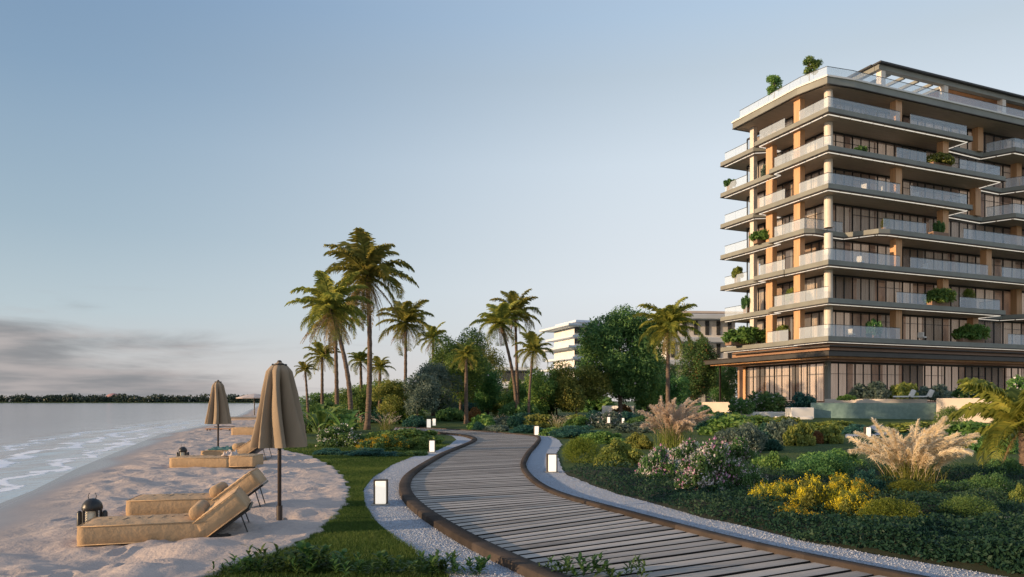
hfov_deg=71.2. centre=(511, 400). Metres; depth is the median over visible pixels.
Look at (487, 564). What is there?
loose pebbles
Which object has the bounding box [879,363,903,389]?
glass door
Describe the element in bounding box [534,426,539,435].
bollard light
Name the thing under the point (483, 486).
boardwalk
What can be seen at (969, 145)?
window
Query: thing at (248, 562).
young plant
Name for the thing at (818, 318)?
window
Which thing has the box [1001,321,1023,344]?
window
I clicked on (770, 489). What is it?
shrub
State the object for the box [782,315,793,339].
window
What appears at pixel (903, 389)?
shrub
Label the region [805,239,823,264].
window
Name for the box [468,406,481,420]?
shrub
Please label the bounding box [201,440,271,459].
sun lounger
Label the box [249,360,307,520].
beach umbrella
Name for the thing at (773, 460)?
shrub
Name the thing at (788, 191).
window
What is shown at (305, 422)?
broad leaf plant
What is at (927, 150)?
window
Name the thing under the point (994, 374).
glass door
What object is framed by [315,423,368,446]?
shrub
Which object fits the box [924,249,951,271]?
window
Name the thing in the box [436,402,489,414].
hedge
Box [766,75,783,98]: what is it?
roof tree
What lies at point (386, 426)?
pampas grass
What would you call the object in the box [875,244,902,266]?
window
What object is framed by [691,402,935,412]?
terrace
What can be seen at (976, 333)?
potted plant
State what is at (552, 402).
broadleaf tree
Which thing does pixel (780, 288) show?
window
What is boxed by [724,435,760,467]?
shrub
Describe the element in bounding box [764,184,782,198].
window
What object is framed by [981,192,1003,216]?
window
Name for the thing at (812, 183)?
window
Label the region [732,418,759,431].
shrub
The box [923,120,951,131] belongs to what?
window
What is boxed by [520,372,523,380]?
window
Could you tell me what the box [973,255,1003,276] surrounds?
window
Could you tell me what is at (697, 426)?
shrub
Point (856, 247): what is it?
window
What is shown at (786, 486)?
shrub
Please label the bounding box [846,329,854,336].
balcony chair
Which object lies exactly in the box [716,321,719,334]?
window
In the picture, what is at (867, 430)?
bollard light
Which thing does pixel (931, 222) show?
window
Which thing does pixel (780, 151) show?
window
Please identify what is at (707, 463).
shrub
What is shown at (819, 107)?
window
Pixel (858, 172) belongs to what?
window
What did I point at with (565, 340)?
white building
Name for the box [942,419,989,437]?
shrub
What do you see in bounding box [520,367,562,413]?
broadleaf tree
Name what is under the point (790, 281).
window
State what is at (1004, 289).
window
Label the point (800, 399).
hedge
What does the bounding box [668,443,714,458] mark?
shrub
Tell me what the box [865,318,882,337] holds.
potted plant
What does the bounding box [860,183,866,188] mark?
balcony chair
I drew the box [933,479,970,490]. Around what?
shrub
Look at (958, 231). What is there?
window
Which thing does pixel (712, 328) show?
white building
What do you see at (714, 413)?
shrub
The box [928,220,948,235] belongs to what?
potted plant
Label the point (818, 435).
shrub
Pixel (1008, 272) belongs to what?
window
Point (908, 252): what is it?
window
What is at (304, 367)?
palm tree
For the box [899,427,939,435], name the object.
shrub
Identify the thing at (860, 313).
window
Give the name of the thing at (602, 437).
shrub
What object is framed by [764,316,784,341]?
window
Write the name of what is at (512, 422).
shrub
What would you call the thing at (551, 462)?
bollard light
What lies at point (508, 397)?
broadleaf tree
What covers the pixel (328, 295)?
palm tree
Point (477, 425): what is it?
shrub
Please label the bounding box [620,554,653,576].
young plant
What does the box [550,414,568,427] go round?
pampas grass
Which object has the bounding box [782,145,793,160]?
window
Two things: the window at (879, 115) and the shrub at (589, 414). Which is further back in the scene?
the window at (879, 115)
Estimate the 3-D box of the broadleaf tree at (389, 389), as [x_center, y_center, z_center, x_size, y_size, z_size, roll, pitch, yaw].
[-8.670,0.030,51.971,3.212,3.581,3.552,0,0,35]
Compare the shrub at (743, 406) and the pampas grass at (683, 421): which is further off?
the shrub at (743, 406)
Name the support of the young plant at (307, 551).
on the ground at (793, 452)
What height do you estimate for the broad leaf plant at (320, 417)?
1.800 m
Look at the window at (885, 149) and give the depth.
74.97 m
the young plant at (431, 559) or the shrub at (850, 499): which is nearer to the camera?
the young plant at (431, 559)
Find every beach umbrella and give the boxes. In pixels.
[205,380,231,445]
[236,394,260,414]
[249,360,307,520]
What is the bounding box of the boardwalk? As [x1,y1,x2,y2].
[394,428,885,576]
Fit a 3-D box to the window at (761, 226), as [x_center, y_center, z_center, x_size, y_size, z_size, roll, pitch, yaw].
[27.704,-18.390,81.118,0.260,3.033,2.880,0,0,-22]
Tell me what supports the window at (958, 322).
in the apartment building at (818, 209)
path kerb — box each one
[390,430,569,576]
[395,427,929,576]
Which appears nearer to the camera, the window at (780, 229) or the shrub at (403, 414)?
the shrub at (403, 414)
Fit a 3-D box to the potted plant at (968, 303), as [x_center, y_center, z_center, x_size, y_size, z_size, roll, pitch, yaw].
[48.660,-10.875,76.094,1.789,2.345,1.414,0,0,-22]
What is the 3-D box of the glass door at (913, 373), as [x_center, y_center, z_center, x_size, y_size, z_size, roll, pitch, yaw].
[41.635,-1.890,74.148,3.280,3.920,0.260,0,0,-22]
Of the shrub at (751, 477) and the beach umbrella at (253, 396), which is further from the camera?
the beach umbrella at (253, 396)
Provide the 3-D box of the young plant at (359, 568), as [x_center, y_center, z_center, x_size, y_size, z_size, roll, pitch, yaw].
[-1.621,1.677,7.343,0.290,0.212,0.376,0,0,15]
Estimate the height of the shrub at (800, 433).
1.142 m
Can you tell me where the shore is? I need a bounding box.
[0,402,259,402]
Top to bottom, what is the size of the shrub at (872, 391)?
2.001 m
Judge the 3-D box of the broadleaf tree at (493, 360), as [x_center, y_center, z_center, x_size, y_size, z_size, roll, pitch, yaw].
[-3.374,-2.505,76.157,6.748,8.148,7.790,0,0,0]
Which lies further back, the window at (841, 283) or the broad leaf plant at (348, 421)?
the window at (841, 283)
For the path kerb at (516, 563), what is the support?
on the ground at (793, 452)
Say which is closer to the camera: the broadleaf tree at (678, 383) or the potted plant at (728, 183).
the broadleaf tree at (678, 383)
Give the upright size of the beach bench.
0.290 m
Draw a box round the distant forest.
[0,392,259,402]
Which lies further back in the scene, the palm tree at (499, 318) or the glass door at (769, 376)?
the glass door at (769, 376)
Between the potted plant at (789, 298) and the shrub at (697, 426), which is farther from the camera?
the potted plant at (789, 298)
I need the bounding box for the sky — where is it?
[0,0,1023,400]
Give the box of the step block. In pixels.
[785,407,813,417]
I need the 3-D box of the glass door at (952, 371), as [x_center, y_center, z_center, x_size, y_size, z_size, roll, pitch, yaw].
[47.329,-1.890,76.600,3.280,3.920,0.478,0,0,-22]
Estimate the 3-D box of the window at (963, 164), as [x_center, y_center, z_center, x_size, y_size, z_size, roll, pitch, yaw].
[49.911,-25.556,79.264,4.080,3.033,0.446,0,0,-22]
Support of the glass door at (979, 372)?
in the apartment building at (818, 209)
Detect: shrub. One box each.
[307,404,358,432]
[312,447,349,455]
[314,397,357,410]
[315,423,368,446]
[347,447,401,456]
[355,433,409,450]
[362,406,387,422]
[365,428,444,443]
[381,404,426,424]
[396,450,428,456]
[401,415,425,426]
[406,436,428,448]
[435,406,463,420]
[466,412,495,429]
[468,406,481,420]
[471,421,484,429]
[482,424,509,430]
[492,405,501,415]
[492,416,508,424]
[497,400,526,417]
[506,415,522,427]
[509,424,545,432]
[522,413,551,427]
[523,403,539,415]
[538,426,562,435]
[540,404,555,415]
[546,414,556,425]
[547,425,609,437]
[558,436,600,462]
[560,414,585,425]
[561,415,594,427]
[573,394,616,411]
[578,430,625,443]
[585,410,621,427]
[586,409,603,417]
[592,438,644,467]
[610,404,631,411]
[611,421,653,432]
[621,410,638,420]
[623,415,664,429]
[624,432,653,448]
[635,404,665,411]
[635,443,682,479]
[664,400,713,413]
[668,437,698,462]
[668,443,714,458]
[674,435,743,491]
[690,412,714,429]
[697,412,752,435]
[708,411,732,417]
[712,422,767,451]
[713,411,727,418]
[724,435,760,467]
[727,397,755,414]
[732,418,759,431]
[736,462,767,491]
[747,390,787,411]
[748,414,781,423]
[748,451,791,474]
[748,482,792,501]
[758,415,800,424]
[758,421,766,431]
[762,431,785,450]
[763,417,797,443]
[772,477,801,494]
[774,501,821,518]
[776,449,856,478]
[782,421,815,445]
[787,473,845,511]
[797,448,869,468]
[813,430,823,443]
[819,423,843,443]
[827,472,869,491]
[833,484,873,515]
[835,394,856,400]
[840,423,876,433]
[845,381,891,398]
[848,475,879,497]
[852,468,885,487]
[856,496,930,522]
[880,478,940,497]
[886,381,918,398]
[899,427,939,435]
[916,384,952,400]
[933,404,964,424]
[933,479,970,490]
[934,493,1002,515]
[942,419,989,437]
[951,386,980,397]
[957,471,1015,493]
[969,431,1018,453]
[978,456,1023,474]
[1007,483,1023,504]
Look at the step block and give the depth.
58.80 m
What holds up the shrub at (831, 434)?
on the ground at (793, 452)
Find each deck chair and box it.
[893,389,915,398]
[912,389,933,398]
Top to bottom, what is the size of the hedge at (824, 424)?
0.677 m
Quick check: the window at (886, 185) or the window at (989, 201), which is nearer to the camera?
the window at (886, 185)
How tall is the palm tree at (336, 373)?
9.201 m
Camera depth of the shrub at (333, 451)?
23.56 m
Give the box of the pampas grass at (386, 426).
[371,411,400,429]
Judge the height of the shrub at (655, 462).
0.968 m
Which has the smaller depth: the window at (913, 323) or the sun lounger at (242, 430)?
the sun lounger at (242, 430)
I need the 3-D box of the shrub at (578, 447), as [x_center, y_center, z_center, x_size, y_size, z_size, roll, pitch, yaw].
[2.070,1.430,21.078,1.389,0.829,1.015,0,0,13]
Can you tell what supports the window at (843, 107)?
in the apartment building at (818, 209)
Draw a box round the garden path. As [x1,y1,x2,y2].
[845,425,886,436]
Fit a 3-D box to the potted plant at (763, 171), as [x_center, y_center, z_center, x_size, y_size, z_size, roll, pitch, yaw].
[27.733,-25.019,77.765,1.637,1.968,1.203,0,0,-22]
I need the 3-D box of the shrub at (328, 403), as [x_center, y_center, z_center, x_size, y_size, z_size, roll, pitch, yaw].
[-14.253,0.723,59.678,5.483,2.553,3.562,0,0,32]
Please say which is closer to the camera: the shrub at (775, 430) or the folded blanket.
the folded blanket
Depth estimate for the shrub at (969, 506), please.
10.35 m
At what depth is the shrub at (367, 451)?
23.15 m
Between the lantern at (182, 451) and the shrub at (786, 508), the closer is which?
the shrub at (786, 508)
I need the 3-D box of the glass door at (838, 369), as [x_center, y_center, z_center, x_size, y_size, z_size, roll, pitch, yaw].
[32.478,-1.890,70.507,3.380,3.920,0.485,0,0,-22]
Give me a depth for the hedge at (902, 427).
40.75 m
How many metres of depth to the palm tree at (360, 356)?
55.85 m
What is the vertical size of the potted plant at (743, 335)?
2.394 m
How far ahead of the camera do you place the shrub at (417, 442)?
26.73 m
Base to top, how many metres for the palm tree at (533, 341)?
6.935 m
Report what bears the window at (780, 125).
in the apartment building at (818, 209)
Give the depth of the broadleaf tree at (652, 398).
61.18 m
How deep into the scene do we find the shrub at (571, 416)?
48.93 m
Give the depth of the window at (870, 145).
73.68 m
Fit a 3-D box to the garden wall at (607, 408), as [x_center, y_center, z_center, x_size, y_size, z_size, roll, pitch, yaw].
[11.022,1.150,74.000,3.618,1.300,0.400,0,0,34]
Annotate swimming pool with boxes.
[811,399,935,419]
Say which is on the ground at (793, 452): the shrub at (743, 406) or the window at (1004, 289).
the shrub at (743, 406)
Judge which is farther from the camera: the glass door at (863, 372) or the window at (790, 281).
the window at (790, 281)
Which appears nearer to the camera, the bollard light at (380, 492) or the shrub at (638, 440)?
the bollard light at (380, 492)
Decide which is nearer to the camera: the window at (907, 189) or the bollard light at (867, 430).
the bollard light at (867, 430)
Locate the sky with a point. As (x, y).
(171, 171)
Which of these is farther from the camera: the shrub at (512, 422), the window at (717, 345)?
the window at (717, 345)
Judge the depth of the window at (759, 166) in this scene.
80.79 m
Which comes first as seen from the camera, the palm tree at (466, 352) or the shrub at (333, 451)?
the shrub at (333, 451)
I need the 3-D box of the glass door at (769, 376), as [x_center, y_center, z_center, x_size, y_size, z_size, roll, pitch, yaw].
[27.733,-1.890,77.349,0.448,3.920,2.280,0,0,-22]
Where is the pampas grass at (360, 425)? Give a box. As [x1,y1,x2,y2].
[356,414,364,428]
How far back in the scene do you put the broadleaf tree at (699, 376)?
83.23 m
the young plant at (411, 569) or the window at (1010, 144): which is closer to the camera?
the young plant at (411, 569)
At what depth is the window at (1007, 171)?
82.30 m
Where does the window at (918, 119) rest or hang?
in the apartment building at (818, 209)
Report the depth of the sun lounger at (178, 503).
11.20 m
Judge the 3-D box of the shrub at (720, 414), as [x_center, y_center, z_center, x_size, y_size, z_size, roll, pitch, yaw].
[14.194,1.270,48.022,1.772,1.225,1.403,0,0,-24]
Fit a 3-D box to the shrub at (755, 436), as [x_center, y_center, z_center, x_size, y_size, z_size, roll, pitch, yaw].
[7.947,1.304,24.937,1.925,1.169,1.524,0,0,-3]
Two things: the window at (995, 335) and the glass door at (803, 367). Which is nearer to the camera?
the glass door at (803, 367)
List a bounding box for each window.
[507,372,510,380]
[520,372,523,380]
[705,321,708,334]
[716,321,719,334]
[716,344,719,356]
[728,322,731,329]
[747,130,765,149]
[747,159,765,181]
[747,191,765,214]
[747,223,764,247]
[747,255,764,279]
[747,287,765,310]
[747,319,764,342]
[764,122,783,136]
[764,151,782,165]
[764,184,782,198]
[764,217,783,235]
[764,250,783,272]
[764,283,783,309]
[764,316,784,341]
[782,116,793,127]
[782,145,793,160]
[782,179,793,198]
[782,213,793,232]
[782,247,793,268]
[782,281,793,291]
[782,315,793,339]
[805,101,823,115]
[805,132,823,152]
[805,168,823,189]
[805,203,828,229]
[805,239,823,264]
[805,274,823,300]
[805,310,823,337]
[827,203,852,232]
[833,100,852,110]
[833,132,852,148]
[833,167,852,186]
[833,239,852,261]
[833,274,852,298]
[833,310,852,336]
[851,104,877,116]
[851,135,877,153]
[851,206,877,231]
[851,241,877,263]
[852,170,877,189]
[852,276,877,300]
[852,311,877,336]
[875,110,902,121]
[875,140,902,156]
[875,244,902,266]
[876,175,902,193]
[876,209,902,229]
[877,278,902,302]
[878,313,902,338]
[900,213,925,232]
[900,280,925,304]
[901,145,925,161]
[902,115,925,126]
[902,179,925,197]
[902,247,925,267]
[902,314,925,339]
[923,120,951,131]
[923,316,951,340]
[924,149,951,165]
[924,183,951,201]
[924,216,951,236]
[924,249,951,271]
[924,283,951,305]
[949,125,971,149]
[949,219,975,239]
[949,285,975,306]
[949,317,966,341]
[950,187,968,214]
[950,252,975,273]
[951,154,975,170]
[973,159,1003,187]
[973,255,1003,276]
[973,287,1003,309]
[974,223,1003,242]
[978,319,1003,343]
[981,132,1003,152]
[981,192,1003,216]
[1001,164,1023,187]
[1001,258,1023,278]
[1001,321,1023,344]
[1002,136,1023,148]
[1002,195,1023,214]
[1002,227,1023,242]
[1002,289,1023,313]
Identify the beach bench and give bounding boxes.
[205,426,234,430]
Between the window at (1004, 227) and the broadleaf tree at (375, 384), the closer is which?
the broadleaf tree at (375, 384)
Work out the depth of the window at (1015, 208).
82.86 m
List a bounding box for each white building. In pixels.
[497,367,534,390]
[539,320,593,377]
[648,311,742,401]
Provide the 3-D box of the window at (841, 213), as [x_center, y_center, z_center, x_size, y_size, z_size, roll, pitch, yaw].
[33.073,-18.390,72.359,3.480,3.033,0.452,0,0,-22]
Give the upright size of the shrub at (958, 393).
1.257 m
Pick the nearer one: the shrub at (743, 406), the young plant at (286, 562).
the young plant at (286, 562)
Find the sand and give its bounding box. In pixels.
[0,405,350,576]
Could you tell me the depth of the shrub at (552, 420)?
48.83 m
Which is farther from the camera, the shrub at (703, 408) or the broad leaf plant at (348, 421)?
the shrub at (703, 408)
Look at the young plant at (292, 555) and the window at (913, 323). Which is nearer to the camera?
the young plant at (292, 555)
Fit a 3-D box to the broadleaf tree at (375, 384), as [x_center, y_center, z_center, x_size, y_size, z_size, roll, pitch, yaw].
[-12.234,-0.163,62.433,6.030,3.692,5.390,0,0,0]
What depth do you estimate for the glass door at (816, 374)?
71.00 m
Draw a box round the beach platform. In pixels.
[231,416,256,419]
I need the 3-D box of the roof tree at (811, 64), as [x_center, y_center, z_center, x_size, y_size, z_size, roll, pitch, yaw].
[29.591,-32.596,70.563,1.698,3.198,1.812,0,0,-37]
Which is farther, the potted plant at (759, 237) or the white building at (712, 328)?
the white building at (712, 328)
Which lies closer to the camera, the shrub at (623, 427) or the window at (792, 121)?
the shrub at (623, 427)
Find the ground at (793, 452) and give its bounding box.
[222,401,1018,576]
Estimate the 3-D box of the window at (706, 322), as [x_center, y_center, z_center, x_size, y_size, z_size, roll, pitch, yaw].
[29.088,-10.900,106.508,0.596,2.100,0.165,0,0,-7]
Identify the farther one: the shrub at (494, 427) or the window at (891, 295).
the window at (891, 295)
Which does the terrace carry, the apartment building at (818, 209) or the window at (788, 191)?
the apartment building at (818, 209)
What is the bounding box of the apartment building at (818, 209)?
[703,60,1023,401]
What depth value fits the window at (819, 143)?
73.20 m
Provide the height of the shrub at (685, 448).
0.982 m
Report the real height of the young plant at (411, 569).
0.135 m
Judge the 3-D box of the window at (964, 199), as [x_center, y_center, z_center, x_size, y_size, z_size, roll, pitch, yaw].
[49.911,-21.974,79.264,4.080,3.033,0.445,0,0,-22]
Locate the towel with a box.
[208,446,232,449]
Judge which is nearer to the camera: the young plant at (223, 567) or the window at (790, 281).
the young plant at (223, 567)
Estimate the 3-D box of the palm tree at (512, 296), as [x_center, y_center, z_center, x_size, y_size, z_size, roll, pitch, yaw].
[0.277,-3.657,56.907,4.118,10.597,4.073,0,0,15]
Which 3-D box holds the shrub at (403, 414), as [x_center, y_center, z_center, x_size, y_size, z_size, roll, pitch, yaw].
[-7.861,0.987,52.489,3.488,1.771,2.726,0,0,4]
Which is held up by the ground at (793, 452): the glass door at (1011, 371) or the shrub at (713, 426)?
the shrub at (713, 426)
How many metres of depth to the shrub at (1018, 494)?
11.57 m
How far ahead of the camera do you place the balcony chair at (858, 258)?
70.20 m
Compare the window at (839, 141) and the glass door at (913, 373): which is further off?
the glass door at (913, 373)
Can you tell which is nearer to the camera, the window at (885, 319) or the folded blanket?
the folded blanket
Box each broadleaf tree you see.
[299,391,334,411]
[330,385,386,417]
[352,378,397,404]
[372,379,410,423]
[402,372,440,415]
[415,361,463,413]
[428,327,491,410]
[469,341,511,404]
[473,359,504,415]
[495,383,536,404]
[499,376,525,406]
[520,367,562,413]
[545,359,612,413]
[546,393,586,415]
[572,303,670,413]
[633,378,665,411]
[639,358,677,414]
[656,373,691,404]
[673,336,719,403]
[704,366,737,401]
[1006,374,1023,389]
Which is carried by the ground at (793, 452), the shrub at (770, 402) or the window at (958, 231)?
the shrub at (770, 402)
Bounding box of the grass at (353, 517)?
[199,443,451,576]
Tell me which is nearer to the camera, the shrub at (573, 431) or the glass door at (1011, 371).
the shrub at (573, 431)
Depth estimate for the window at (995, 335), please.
81.08 m
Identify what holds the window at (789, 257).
in the apartment building at (818, 209)
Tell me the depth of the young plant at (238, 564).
7.39 m
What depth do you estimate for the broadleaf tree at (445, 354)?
60.77 m
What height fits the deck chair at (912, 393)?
0.816 m
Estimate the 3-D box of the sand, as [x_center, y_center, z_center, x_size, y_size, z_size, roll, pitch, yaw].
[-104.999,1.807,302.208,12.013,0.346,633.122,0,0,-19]
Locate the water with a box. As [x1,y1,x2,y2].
[0,401,258,502]
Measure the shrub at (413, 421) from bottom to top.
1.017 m
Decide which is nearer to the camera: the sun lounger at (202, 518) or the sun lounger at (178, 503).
the sun lounger at (202, 518)
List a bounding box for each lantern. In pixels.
[77,493,107,525]
[176,445,188,456]
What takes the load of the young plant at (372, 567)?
on the ground at (793, 452)
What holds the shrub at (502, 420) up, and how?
on the ground at (793, 452)
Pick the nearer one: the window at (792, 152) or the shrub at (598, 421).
the shrub at (598, 421)
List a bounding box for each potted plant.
[720,325,765,345]
[723,178,736,190]
[731,266,743,282]
[741,295,750,312]
[748,229,777,243]
[760,164,765,176]
[775,324,790,341]
[785,286,793,303]
[854,145,867,151]
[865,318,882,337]
[879,218,891,228]
[921,287,956,305]
[923,151,955,166]
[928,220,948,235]
[951,323,991,342]
[961,289,975,307]
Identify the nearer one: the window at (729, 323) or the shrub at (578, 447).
the shrub at (578, 447)
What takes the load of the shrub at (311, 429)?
on the ground at (793, 452)
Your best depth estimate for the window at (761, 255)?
81.20 m
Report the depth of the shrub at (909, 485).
12.59 m
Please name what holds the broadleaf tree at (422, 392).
on the ground at (793, 452)
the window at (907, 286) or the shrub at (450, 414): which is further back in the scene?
the window at (907, 286)
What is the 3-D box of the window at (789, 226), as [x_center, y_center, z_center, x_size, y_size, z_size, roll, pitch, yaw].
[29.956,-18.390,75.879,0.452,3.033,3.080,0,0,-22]
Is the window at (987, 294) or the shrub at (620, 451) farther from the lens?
the window at (987, 294)
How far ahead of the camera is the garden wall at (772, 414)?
61.48 m
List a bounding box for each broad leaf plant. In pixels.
[302,404,359,433]
[303,412,325,432]
[314,409,371,428]
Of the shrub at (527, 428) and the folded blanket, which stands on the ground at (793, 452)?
the shrub at (527, 428)
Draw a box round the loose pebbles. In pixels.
[364,459,1000,576]
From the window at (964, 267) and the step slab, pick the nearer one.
the step slab
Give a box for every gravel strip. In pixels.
[363,435,523,576]
[526,436,1005,576]
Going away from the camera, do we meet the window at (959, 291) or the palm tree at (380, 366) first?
the palm tree at (380, 366)
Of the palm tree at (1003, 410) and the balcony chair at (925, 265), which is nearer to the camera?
the palm tree at (1003, 410)
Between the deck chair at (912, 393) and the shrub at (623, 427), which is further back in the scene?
the deck chair at (912, 393)
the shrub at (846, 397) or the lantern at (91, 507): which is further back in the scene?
the shrub at (846, 397)
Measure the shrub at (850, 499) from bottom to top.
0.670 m
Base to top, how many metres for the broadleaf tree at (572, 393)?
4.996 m
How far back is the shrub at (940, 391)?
63.74 m
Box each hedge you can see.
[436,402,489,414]
[509,411,551,423]
[786,392,816,407]
[810,420,855,429]
[876,421,950,432]
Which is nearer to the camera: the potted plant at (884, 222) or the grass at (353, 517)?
the grass at (353, 517)
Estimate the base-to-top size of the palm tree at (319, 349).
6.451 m
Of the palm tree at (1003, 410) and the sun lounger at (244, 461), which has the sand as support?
the sun lounger at (244, 461)
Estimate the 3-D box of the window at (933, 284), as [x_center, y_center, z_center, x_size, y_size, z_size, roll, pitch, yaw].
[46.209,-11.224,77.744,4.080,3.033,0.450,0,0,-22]
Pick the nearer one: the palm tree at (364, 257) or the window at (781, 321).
the palm tree at (364, 257)
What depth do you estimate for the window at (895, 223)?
75.04 m
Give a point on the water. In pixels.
(41, 444)
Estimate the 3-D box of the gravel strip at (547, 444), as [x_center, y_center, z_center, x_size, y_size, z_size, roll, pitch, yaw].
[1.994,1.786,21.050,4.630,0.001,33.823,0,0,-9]
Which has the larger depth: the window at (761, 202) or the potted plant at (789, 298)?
the window at (761, 202)
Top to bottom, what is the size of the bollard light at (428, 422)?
0.629 m
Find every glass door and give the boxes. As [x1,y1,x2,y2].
[746,366,760,397]
[759,365,775,393]
[774,364,791,401]
[789,363,808,401]
[807,362,823,401]
[831,362,855,398]
[853,362,879,388]
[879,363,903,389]
[902,364,925,390]
[923,364,945,401]
[942,365,965,397]
[966,365,985,383]
[985,366,1005,388]
[1004,366,1023,388]
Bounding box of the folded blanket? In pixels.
[221,449,237,455]
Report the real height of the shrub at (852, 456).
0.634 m
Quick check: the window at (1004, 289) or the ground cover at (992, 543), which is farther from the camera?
the window at (1004, 289)
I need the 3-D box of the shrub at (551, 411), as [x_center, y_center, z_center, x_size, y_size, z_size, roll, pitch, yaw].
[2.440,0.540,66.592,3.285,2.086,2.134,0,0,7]
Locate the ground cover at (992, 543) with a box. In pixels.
[564,456,1023,573]
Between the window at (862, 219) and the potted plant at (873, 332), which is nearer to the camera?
the potted plant at (873, 332)
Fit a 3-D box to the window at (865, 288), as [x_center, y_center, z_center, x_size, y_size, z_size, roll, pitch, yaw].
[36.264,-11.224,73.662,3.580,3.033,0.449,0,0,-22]
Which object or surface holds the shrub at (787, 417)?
on the ground at (793, 452)
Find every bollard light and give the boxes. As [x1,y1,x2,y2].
[371,479,389,505]
[426,419,430,427]
[428,440,435,452]
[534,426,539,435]
[545,453,558,472]
[863,427,871,437]
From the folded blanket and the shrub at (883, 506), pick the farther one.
the folded blanket
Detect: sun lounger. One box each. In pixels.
[76,485,253,545]
[126,467,268,515]
[169,453,263,468]
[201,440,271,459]
[231,427,253,434]
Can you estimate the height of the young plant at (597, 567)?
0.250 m
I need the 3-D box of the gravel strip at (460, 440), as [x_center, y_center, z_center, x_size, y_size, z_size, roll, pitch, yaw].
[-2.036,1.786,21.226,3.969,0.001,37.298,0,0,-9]
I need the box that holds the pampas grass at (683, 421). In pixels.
[637,395,713,449]
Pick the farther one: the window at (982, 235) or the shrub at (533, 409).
the window at (982, 235)
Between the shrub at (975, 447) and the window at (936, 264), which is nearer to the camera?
the shrub at (975, 447)
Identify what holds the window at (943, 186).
in the apartment building at (818, 209)
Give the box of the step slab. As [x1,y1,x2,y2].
[775,416,812,418]
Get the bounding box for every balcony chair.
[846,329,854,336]
[855,256,864,262]
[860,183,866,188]
[918,332,926,339]
[921,263,927,268]
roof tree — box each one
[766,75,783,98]
[802,55,822,80]
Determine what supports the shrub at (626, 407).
on the ground at (793, 452)
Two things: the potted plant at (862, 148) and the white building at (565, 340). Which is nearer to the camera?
the potted plant at (862, 148)
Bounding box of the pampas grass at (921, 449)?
[846,416,980,483]
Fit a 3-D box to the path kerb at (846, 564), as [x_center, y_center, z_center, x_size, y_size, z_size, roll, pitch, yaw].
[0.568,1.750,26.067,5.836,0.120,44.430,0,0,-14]
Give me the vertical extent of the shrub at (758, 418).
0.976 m
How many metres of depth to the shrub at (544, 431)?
36.60 m
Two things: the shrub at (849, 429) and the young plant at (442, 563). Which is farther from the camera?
the shrub at (849, 429)
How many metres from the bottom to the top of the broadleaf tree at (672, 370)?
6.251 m
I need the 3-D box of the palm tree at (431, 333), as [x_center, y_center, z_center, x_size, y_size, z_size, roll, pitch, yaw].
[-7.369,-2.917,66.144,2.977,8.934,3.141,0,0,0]
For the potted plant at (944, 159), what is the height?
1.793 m
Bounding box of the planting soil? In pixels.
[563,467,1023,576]
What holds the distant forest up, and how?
on the shore
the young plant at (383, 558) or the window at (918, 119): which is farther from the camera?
the window at (918, 119)
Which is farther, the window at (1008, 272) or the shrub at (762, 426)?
the window at (1008, 272)
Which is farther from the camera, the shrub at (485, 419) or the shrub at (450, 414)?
the shrub at (450, 414)
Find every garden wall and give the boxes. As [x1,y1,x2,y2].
[602,406,634,412]
[727,412,784,416]
[936,398,992,422]
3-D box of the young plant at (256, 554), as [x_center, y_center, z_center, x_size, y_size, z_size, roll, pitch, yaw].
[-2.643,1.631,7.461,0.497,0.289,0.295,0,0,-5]
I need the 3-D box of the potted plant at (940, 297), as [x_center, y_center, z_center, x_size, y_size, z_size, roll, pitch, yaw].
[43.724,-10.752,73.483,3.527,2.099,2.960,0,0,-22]
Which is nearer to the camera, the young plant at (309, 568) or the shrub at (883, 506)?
the young plant at (309, 568)
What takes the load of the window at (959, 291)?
in the apartment building at (818, 209)
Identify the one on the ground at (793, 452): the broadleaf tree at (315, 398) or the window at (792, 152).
the broadleaf tree at (315, 398)
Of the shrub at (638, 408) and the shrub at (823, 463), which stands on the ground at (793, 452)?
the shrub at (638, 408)
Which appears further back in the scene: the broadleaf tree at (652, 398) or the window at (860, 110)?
the window at (860, 110)
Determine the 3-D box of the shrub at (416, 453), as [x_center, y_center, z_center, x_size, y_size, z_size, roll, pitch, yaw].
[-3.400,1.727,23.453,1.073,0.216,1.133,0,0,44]
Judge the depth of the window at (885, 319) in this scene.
74.92 m
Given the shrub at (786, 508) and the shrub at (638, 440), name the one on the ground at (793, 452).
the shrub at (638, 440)
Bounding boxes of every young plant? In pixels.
[206,560,230,574]
[224,553,254,573]
[240,543,279,570]
[241,556,274,572]
[263,542,306,573]
[265,550,300,572]
[287,555,317,573]
[292,540,346,567]
[308,544,335,569]
[320,552,347,572]
[339,552,366,576]
[366,560,385,574]
[371,550,417,573]
[405,563,418,576]
[415,549,451,572]
[432,550,460,571]
[443,552,474,574]
[465,554,491,575]
[538,561,552,568]
[546,555,577,574]
[569,564,585,576]
[572,550,612,575]
[600,563,622,576]
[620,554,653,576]
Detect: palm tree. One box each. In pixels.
[284,270,373,409]
[294,360,318,418]
[302,302,364,404]
[303,341,340,403]
[323,227,418,429]
[347,347,372,422]
[364,356,395,410]
[375,299,433,391]
[417,322,446,415]
[450,342,479,423]
[469,300,526,408]
[489,289,541,403]
[511,331,553,412]
[632,296,703,403]
[944,377,1023,467]
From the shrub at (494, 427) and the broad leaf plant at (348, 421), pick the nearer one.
the broad leaf plant at (348, 421)
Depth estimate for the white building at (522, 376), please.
120.92 m

